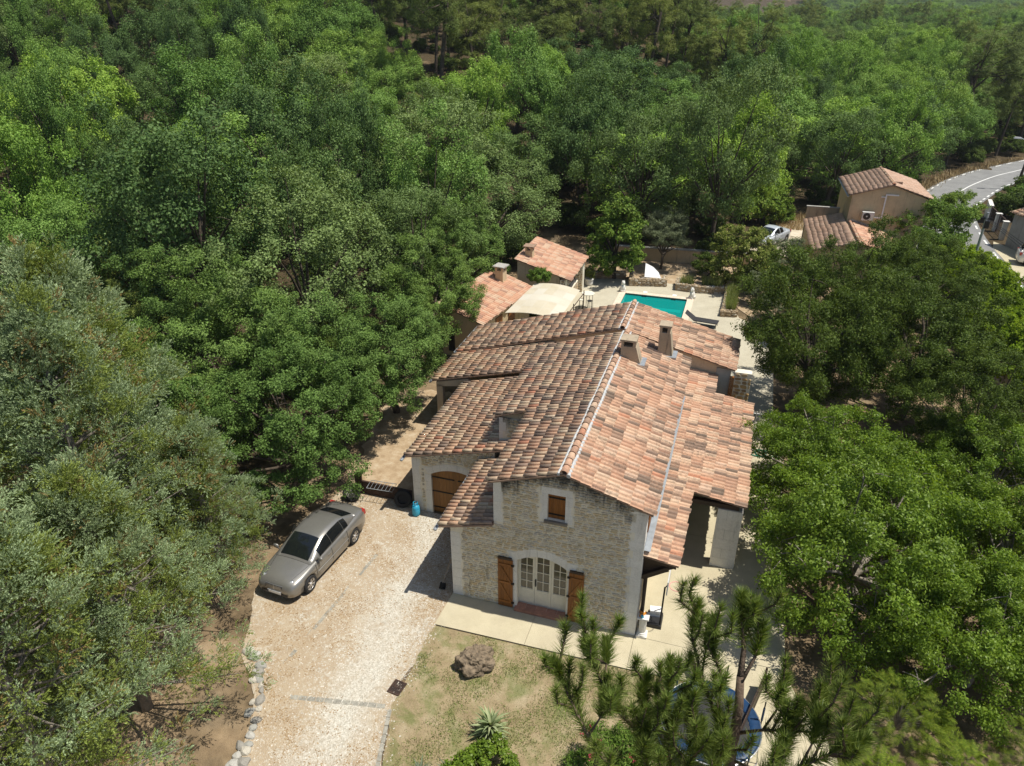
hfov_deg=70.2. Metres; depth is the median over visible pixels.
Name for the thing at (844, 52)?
oak tree
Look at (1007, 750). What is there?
feathery shrub
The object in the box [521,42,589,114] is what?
oak tree
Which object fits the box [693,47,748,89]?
oak tree
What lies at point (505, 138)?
oak tree
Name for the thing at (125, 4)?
pine tree
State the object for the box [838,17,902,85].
oak tree
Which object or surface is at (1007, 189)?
bush
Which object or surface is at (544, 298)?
awning
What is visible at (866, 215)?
air conditioner
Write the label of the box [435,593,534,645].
pavement
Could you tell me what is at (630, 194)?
oak tree
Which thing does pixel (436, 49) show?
pine tree
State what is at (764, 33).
pine tree
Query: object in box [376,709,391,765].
stone kerb
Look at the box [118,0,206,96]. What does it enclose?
oak tree
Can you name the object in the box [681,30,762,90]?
oak tree
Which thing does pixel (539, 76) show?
oak tree
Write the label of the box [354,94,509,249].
oak tree
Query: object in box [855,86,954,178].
oak tree
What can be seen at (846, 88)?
oak tree
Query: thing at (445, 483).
garage door
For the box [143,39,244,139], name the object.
oak tree
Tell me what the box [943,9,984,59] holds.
pine tree
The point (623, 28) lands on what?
pine tree
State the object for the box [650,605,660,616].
white box
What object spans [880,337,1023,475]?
leafy tree
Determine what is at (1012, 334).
hedge shrub
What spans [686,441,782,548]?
pavement
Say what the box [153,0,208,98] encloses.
oak tree
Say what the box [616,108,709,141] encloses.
oak tree
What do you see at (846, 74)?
oak tree
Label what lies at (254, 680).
border stone
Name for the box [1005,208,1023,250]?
neighbour house
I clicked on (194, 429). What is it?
tree
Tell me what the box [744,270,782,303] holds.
bush
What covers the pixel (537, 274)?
bush
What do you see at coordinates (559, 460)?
stone house
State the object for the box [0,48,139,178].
oak tree
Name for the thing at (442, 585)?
shovel
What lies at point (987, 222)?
utility pole
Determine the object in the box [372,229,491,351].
oak tree
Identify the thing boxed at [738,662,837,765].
path
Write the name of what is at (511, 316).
door
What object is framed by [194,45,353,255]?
oak tree
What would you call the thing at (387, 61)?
oak tree
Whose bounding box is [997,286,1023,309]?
hedge shrub
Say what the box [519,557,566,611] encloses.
french window
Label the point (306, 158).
oak tree
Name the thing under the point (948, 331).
leafy tree
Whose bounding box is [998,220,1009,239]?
gate pillar
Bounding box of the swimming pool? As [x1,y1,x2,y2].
[613,291,693,319]
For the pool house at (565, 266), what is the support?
on the terrace at (606, 291)
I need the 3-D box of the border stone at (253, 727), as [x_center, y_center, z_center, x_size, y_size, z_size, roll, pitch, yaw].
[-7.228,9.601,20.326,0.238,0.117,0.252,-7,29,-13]
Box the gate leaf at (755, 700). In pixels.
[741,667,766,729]
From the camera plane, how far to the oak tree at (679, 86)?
75.44 m
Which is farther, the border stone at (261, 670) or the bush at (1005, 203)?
the bush at (1005, 203)
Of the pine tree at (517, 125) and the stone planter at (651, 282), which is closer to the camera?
the stone planter at (651, 282)
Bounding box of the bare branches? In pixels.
[7,529,138,681]
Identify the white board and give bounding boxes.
[645,263,660,277]
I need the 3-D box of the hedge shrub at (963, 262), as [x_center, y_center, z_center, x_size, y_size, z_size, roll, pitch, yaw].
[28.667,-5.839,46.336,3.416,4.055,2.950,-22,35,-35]
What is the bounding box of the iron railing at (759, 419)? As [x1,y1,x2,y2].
[752,412,781,436]
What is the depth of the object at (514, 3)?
116.11 m
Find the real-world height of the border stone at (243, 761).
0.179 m
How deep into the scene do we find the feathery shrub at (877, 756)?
18.12 m
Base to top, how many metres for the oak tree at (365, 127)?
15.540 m
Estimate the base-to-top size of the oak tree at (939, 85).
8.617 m
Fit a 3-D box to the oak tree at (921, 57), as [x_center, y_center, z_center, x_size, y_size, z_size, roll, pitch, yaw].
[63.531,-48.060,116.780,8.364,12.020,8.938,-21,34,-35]
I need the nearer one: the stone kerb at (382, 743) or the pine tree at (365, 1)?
the stone kerb at (382, 743)
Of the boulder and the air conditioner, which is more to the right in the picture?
the air conditioner
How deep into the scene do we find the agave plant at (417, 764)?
18.96 m
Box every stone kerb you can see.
[283,554,377,662]
[289,695,385,708]
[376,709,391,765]
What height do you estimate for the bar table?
1.071 m
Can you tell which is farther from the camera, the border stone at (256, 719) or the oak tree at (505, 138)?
the oak tree at (505, 138)
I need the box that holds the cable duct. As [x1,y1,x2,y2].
[874,194,898,218]
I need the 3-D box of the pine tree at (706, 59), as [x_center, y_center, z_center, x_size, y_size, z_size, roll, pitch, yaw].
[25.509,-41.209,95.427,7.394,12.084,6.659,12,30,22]
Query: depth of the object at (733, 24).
116.62 m
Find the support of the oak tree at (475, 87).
on the ground at (212, 738)
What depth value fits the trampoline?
19.73 m
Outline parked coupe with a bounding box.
[759,224,790,244]
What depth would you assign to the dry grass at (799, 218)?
81.87 m
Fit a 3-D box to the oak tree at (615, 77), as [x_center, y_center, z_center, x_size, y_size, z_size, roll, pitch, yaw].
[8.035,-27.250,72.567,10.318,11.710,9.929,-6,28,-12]
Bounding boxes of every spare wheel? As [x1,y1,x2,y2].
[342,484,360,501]
[394,489,411,507]
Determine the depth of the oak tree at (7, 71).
72.92 m
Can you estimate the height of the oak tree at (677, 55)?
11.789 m
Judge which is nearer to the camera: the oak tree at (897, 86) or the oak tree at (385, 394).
the oak tree at (385, 394)
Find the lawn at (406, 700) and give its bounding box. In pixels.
[382,626,704,765]
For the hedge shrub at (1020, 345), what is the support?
on the ground at (212, 738)
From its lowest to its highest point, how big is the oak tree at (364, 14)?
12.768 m
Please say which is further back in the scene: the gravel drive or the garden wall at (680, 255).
the garden wall at (680, 255)
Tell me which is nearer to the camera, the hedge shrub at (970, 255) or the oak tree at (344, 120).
the hedge shrub at (970, 255)
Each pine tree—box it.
[45,0,56,45]
[78,0,115,52]
[99,0,130,66]
[104,0,133,42]
[113,0,159,55]
[129,0,200,44]
[295,0,346,17]
[350,0,370,11]
[359,0,402,46]
[374,0,427,64]
[400,0,465,98]
[408,0,443,73]
[425,0,465,70]
[458,0,504,81]
[459,0,508,34]
[472,0,516,58]
[482,5,553,132]
[514,0,561,31]
[516,0,546,27]
[523,0,583,41]
[531,0,578,59]
[536,568,894,765]
[552,0,593,50]
[562,4,595,44]
[584,0,617,55]
[590,0,650,72]
[621,0,680,69]
[648,0,692,90]
[663,0,714,72]
[668,0,707,79]
[681,17,734,88]
[689,6,751,84]
[695,0,727,30]
[726,1,751,22]
[734,0,795,79]
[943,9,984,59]
[946,17,1023,144]
[964,28,999,68]
[988,45,1023,90]
[990,68,1023,155]
[991,30,1023,79]
[1004,15,1023,68]
[1009,87,1023,139]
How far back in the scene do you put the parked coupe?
59.81 m
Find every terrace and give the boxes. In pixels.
[538,278,625,315]
[625,279,689,296]
[688,293,772,441]
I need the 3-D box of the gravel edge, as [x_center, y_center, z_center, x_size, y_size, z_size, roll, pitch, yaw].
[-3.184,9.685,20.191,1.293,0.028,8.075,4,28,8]
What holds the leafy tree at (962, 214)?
on the ground at (212, 738)
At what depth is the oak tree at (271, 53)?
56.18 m
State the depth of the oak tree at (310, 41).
90.13 m
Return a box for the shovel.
[439,557,451,588]
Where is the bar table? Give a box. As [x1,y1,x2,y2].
[582,291,594,307]
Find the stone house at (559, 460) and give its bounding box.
[400,299,754,634]
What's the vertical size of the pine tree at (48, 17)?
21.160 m
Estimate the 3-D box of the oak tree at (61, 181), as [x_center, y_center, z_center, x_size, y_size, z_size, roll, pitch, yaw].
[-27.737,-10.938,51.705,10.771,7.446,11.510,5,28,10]
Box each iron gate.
[989,206,999,227]
[995,214,1007,234]
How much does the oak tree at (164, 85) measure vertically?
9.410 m
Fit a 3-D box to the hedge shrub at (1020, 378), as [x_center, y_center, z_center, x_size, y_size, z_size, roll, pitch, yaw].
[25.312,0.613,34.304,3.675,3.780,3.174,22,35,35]
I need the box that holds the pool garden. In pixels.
[601,261,776,322]
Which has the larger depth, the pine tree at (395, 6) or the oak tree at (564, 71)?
the pine tree at (395, 6)
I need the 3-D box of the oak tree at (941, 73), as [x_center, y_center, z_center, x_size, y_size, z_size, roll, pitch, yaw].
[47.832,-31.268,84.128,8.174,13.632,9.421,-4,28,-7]
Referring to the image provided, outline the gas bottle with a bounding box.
[412,501,419,516]
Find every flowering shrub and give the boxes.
[584,265,595,278]
[700,224,779,284]
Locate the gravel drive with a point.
(313, 614)
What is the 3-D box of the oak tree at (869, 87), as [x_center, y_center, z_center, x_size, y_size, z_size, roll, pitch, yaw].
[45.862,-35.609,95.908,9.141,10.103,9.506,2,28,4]
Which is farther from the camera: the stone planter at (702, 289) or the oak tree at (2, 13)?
the oak tree at (2, 13)
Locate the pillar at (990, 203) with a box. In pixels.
[984,199,993,219]
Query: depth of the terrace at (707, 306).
42.17 m
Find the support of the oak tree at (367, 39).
on the ground at (212, 738)
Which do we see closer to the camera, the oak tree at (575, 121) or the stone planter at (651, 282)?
the stone planter at (651, 282)
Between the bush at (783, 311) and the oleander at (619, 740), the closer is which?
the oleander at (619, 740)
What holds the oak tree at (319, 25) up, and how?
on the ground at (212, 738)
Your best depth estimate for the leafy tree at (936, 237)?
50.45 m
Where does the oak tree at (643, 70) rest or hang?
on the ground at (212, 738)
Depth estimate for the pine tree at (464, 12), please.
109.89 m
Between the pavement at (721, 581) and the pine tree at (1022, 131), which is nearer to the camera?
the pavement at (721, 581)
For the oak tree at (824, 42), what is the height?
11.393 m
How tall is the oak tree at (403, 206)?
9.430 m
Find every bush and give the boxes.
[440,731,519,765]
[526,266,552,282]
[735,180,794,224]
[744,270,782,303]
[751,235,809,272]
[752,285,795,316]
[762,201,795,223]
[992,187,1023,218]
[995,183,1023,207]
[1010,174,1023,186]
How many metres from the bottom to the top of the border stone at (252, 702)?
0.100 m
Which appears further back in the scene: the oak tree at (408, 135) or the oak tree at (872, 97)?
the oak tree at (872, 97)
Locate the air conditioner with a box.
[861,211,874,220]
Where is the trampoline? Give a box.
[658,667,766,765]
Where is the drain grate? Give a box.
[387,679,406,695]
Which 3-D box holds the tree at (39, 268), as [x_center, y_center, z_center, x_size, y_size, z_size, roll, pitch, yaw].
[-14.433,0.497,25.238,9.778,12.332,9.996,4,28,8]
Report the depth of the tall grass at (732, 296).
49.40 m
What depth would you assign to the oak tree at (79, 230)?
45.01 m
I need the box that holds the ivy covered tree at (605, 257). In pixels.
[583,195,649,278]
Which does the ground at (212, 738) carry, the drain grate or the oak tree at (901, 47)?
the oak tree at (901, 47)
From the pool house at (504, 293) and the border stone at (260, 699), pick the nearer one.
the border stone at (260, 699)
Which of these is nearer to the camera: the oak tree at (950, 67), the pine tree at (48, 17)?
the pine tree at (48, 17)
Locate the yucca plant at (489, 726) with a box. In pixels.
[469,705,510,746]
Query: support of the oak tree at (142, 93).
on the ground at (212, 738)
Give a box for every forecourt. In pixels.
[750,221,802,255]
[993,242,1023,277]
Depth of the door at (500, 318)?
41.71 m
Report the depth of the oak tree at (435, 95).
61.08 m
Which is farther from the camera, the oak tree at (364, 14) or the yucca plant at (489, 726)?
the oak tree at (364, 14)
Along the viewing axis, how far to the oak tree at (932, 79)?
107.13 m
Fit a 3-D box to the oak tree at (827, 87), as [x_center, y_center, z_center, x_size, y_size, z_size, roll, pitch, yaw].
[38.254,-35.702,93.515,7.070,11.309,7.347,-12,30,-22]
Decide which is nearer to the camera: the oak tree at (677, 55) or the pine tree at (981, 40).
the oak tree at (677, 55)
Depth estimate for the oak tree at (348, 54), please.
82.64 m
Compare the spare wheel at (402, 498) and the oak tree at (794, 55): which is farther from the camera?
the oak tree at (794, 55)
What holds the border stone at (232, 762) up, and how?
on the ground at (212, 738)
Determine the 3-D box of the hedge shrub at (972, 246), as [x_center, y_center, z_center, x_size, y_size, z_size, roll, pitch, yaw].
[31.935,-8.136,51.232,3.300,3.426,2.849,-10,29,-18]
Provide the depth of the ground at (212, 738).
25.16 m
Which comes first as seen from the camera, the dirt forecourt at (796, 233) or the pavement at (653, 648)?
the pavement at (653, 648)
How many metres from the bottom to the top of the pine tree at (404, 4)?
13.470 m
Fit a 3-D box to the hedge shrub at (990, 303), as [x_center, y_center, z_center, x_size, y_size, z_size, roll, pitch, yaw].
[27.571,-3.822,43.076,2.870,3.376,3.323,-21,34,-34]
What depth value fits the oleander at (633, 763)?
18.42 m
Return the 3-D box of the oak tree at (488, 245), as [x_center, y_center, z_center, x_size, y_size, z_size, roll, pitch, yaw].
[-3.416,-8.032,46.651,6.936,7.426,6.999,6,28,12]
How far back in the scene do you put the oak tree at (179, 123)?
58.60 m
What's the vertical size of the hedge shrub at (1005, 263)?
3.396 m
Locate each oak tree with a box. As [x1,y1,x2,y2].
[0,0,40,70]
[0,0,67,62]
[0,2,14,52]
[0,36,98,193]
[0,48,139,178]
[0,54,67,112]
[0,66,87,177]
[0,86,44,163]
[18,173,185,264]
[19,34,105,117]
[28,331,217,498]
[34,0,110,73]
[40,0,70,36]
[40,168,137,300]
[62,13,146,104]
[75,242,258,370]
[80,61,174,161]
[85,114,158,184]
[87,124,241,280]
[95,0,137,25]
[98,247,314,436]
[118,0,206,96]
[133,58,208,131]
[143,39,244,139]
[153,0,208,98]
[156,110,299,275]
[168,115,236,171]
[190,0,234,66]
[190,333,381,515]
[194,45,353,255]
[204,0,281,87]
[210,16,282,108]
[212,0,281,65]
[214,0,296,65]
[221,90,339,168]
[232,39,311,174]
[237,288,417,438]
[247,114,364,303]
[260,12,324,68]
[261,0,296,14]
[264,52,364,109]
[265,0,323,44]
[280,0,365,64]
[295,28,386,96]
[301,51,399,266]
[305,0,387,52]
[307,89,374,175]
[330,114,439,180]
[330,288,453,413]
[346,75,408,124]
[346,181,486,298]
[352,26,390,83]
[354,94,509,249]
[361,54,430,117]
[368,0,392,19]
[370,26,422,93]
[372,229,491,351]
[373,96,490,272]
[376,79,487,193]
[393,156,562,270]
[410,197,509,290]
[422,70,505,135]
[441,53,519,150]
[475,109,565,231]
[480,23,567,165]
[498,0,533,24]
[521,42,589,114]
[533,68,643,224]
[538,31,605,73]
[548,45,651,137]
[555,108,639,199]
[562,96,714,244]
[571,130,712,220]
[574,36,669,121]
[601,53,656,102]
[605,0,658,47]
[606,0,637,45]
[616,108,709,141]
[623,76,717,129]
[641,54,804,241]
[648,60,700,104]
[654,105,754,217]
[658,3,707,70]
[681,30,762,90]
[689,82,744,123]
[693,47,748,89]
[698,90,799,234]
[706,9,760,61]
[706,26,795,122]
[709,95,800,187]
[726,73,833,142]
[749,115,882,191]
[761,26,823,103]
[782,94,897,201]
[783,43,839,91]
[790,70,833,100]
[796,96,885,177]
[799,34,846,71]
[801,59,841,106]
[815,35,886,96]
[821,84,869,136]
[831,72,889,108]
[832,67,869,83]
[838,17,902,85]
[842,92,884,120]
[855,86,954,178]
[857,60,930,90]
[862,79,958,174]
[865,104,964,174]
[879,42,943,88]
[880,36,919,60]
[890,80,967,100]
[891,25,957,68]
[900,50,973,168]
[901,79,947,111]
[904,77,946,91]
[916,84,997,165]
[920,35,974,82]
[926,42,1004,88]
[947,88,1001,129]
[952,80,1017,137]
[979,84,1023,139]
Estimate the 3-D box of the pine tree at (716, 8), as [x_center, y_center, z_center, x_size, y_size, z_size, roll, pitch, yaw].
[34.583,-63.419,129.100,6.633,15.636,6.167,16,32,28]
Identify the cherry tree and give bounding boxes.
[738,387,943,542]
[744,429,1012,680]
[849,543,1023,749]
[903,478,1023,633]
[905,409,1023,562]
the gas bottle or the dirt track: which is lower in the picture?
the gas bottle
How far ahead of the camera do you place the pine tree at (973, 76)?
86.92 m
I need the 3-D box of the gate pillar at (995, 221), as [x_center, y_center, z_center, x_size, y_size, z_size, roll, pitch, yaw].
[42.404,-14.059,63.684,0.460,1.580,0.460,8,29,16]
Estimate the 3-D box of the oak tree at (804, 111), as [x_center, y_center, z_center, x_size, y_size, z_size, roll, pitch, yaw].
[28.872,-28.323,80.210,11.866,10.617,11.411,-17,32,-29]
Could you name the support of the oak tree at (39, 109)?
on the ground at (212, 738)
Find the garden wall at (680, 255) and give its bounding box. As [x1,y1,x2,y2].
[614,244,749,266]
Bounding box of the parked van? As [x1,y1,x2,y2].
[1015,244,1023,262]
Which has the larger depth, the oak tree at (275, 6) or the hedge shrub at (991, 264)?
the oak tree at (275, 6)
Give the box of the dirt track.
[347,389,451,500]
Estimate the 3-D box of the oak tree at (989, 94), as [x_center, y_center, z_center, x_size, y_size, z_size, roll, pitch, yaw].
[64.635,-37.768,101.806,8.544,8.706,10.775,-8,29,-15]
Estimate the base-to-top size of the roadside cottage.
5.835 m
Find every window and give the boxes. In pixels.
[448,334,454,350]
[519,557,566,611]
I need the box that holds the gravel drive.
[242,488,452,765]
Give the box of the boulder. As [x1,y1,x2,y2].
[453,643,495,678]
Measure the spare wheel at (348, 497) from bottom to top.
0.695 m
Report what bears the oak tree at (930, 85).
on the ground at (212, 738)
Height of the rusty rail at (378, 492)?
0.980 m
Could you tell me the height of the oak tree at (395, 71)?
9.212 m
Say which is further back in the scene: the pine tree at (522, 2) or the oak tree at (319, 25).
the pine tree at (522, 2)
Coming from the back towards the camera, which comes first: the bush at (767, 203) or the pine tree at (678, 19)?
the pine tree at (678, 19)
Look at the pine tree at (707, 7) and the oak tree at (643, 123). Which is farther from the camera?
the pine tree at (707, 7)
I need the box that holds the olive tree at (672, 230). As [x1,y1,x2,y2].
[637,204,692,268]
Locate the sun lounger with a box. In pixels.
[685,310,718,328]
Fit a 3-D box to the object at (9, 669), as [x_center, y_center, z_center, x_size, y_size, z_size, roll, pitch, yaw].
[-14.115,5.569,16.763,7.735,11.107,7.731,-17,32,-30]
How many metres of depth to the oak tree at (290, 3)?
92.95 m
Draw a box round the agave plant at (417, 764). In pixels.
[411,755,431,765]
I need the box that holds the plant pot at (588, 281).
[585,277,593,285]
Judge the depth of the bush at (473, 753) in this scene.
18.74 m
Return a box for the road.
[916,160,1023,286]
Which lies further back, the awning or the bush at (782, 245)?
the bush at (782, 245)
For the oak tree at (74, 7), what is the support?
on the ground at (212, 738)
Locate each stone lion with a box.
[619,280,625,291]
[688,287,695,298]
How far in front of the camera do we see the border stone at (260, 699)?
21.05 m
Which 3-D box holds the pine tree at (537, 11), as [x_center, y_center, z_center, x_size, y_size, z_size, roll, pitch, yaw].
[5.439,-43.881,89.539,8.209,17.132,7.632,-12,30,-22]
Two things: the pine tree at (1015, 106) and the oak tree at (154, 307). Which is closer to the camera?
the oak tree at (154, 307)
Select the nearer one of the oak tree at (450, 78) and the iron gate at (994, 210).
the iron gate at (994, 210)
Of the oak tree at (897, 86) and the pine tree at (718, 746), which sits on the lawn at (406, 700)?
the pine tree at (718, 746)
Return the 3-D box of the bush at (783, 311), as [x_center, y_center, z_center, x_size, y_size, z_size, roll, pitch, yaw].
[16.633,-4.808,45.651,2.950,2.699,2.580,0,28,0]
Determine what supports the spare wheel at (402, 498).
on the gravel drive
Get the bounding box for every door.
[432,471,466,511]
[495,314,502,322]
[508,313,514,320]
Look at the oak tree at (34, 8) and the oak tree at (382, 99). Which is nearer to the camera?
the oak tree at (382, 99)
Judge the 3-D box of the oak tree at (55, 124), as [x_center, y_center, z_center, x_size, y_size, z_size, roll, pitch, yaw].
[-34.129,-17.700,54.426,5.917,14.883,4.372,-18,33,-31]
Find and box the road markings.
[927,160,1023,287]
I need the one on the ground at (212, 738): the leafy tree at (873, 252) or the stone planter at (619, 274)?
the leafy tree at (873, 252)
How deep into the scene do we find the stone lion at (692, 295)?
49.27 m
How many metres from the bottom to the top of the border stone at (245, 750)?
0.148 m
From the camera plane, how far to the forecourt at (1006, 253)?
57.66 m
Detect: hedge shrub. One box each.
[929,244,980,281]
[938,249,991,292]
[939,260,990,291]
[944,278,1004,318]
[958,302,1008,335]
[962,293,1006,315]
[965,243,991,253]
[968,312,1023,353]
[976,252,1011,267]
[977,258,1014,286]
[983,263,1019,288]
[984,270,1023,304]
[992,323,1023,354]
[993,338,1023,382]
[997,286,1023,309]
[1003,304,1023,321]
[1007,367,1023,413]
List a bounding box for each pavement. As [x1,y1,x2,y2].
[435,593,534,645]
[524,616,633,669]
[627,636,738,689]
[634,534,784,670]
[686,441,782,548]
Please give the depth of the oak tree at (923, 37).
126.39 m
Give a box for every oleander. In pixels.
[562,719,636,765]
[612,745,667,765]
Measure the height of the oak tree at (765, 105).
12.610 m
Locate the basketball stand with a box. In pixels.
[646,570,678,629]
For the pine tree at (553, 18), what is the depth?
83.56 m
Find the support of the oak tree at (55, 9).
on the ground at (212, 738)
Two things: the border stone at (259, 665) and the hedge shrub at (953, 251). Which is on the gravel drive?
the border stone at (259, 665)
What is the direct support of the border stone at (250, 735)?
on the gravel drive
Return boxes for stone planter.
[584,270,625,281]
[628,270,667,286]
[675,277,726,293]
[719,289,737,316]
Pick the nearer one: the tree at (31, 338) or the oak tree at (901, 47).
the tree at (31, 338)
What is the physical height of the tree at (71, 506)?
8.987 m
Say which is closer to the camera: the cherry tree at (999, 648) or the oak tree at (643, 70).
the cherry tree at (999, 648)
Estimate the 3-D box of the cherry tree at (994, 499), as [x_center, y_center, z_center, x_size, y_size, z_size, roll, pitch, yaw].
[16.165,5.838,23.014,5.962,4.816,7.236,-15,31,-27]
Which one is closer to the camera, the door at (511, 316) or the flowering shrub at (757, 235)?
the door at (511, 316)
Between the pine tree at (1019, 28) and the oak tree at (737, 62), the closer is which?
the oak tree at (737, 62)
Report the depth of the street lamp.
76.80 m
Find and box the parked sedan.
[259,499,365,597]
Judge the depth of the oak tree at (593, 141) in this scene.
65.01 m
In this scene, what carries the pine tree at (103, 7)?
on the ground at (212, 738)
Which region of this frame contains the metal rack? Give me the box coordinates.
[366,480,396,491]
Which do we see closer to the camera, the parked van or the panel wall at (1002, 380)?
the panel wall at (1002, 380)
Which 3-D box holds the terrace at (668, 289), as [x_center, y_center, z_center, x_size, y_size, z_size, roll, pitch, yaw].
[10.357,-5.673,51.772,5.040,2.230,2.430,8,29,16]
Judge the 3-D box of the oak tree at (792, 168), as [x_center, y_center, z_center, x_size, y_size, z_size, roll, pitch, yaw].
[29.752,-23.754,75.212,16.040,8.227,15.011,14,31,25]
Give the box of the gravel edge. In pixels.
[364,623,439,765]
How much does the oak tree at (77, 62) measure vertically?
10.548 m
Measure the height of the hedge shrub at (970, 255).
4.193 m
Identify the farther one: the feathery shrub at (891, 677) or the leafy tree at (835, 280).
the leafy tree at (835, 280)
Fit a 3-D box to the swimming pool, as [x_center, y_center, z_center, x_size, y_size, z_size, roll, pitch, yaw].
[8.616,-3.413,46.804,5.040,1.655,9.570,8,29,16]
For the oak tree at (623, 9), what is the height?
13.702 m
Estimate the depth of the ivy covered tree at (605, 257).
51.02 m
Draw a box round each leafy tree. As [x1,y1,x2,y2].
[730,240,926,408]
[792,213,944,343]
[817,261,1023,420]
[862,236,926,271]
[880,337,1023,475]
[881,228,998,331]
[894,197,979,243]
[909,225,965,271]
[923,188,991,228]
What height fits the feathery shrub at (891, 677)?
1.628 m
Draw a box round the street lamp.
[1014,137,1023,185]
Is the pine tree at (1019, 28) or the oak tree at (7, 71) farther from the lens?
the pine tree at (1019, 28)
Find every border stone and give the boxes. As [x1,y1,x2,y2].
[225,758,237,765]
[232,751,241,758]
[236,740,243,750]
[237,757,250,765]
[240,746,251,755]
[242,646,254,654]
[244,707,254,716]
[244,741,253,746]
[245,731,254,739]
[249,676,256,683]
[249,698,254,704]
[249,723,257,730]
[250,716,261,723]
[254,692,264,705]
[255,660,266,668]
[255,674,263,682]
[255,705,262,711]
[256,668,263,673]
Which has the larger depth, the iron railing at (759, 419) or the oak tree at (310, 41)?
the oak tree at (310, 41)
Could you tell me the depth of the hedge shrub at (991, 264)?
47.27 m
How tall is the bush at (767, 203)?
4.474 m
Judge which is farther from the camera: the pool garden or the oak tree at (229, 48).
the oak tree at (229, 48)
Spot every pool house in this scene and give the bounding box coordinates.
[438,262,532,354]
[514,236,588,311]
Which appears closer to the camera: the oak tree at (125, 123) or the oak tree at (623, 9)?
the oak tree at (125, 123)
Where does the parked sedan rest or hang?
on the gravel drive
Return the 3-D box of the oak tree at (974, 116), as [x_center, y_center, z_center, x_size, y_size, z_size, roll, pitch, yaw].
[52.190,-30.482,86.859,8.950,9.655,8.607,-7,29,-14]
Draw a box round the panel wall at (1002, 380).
[974,323,1023,424]
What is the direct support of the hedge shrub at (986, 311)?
on the ground at (212, 738)
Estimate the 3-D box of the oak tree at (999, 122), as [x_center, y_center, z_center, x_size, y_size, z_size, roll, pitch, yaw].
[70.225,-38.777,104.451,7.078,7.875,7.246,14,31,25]
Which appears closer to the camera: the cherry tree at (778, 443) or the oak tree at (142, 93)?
the cherry tree at (778, 443)
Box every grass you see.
[679,273,741,309]
[770,156,1023,230]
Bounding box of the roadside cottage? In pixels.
[801,166,933,279]
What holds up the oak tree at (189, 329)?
on the ground at (212, 738)
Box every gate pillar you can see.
[991,212,1002,231]
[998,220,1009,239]
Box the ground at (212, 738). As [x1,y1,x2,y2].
[0,0,1023,765]
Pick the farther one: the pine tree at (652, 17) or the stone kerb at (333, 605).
the pine tree at (652, 17)
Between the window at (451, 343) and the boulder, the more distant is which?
the window at (451, 343)
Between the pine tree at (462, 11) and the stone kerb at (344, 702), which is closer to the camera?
the stone kerb at (344, 702)
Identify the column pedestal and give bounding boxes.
[636,610,649,639]
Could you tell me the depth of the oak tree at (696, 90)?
81.97 m
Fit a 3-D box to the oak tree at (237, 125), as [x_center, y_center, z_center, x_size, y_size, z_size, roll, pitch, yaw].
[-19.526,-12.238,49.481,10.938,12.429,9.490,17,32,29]
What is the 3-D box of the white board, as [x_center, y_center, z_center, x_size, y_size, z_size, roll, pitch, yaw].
[10.219,-8.141,52.805,1.170,0.060,1.200,3,70,7]
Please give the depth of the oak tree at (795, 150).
68.34 m
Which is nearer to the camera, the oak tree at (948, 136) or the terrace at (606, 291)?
the terrace at (606, 291)
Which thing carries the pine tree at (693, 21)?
on the ground at (212, 738)
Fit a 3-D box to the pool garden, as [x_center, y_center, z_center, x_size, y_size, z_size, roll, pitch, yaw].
[13.953,-7.143,52.209,16.042,0.001,9.969,26,37,40]
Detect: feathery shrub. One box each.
[831,744,905,765]
[845,666,961,765]
[908,732,998,765]
[978,709,1023,765]
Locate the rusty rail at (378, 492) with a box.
[354,472,412,502]
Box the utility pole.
[975,212,1023,250]
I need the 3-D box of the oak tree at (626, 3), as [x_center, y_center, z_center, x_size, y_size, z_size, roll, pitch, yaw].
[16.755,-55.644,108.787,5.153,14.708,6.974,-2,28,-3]
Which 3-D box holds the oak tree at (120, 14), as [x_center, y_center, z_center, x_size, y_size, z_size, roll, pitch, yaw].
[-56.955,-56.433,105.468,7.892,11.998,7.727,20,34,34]
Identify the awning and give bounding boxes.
[505,283,584,314]

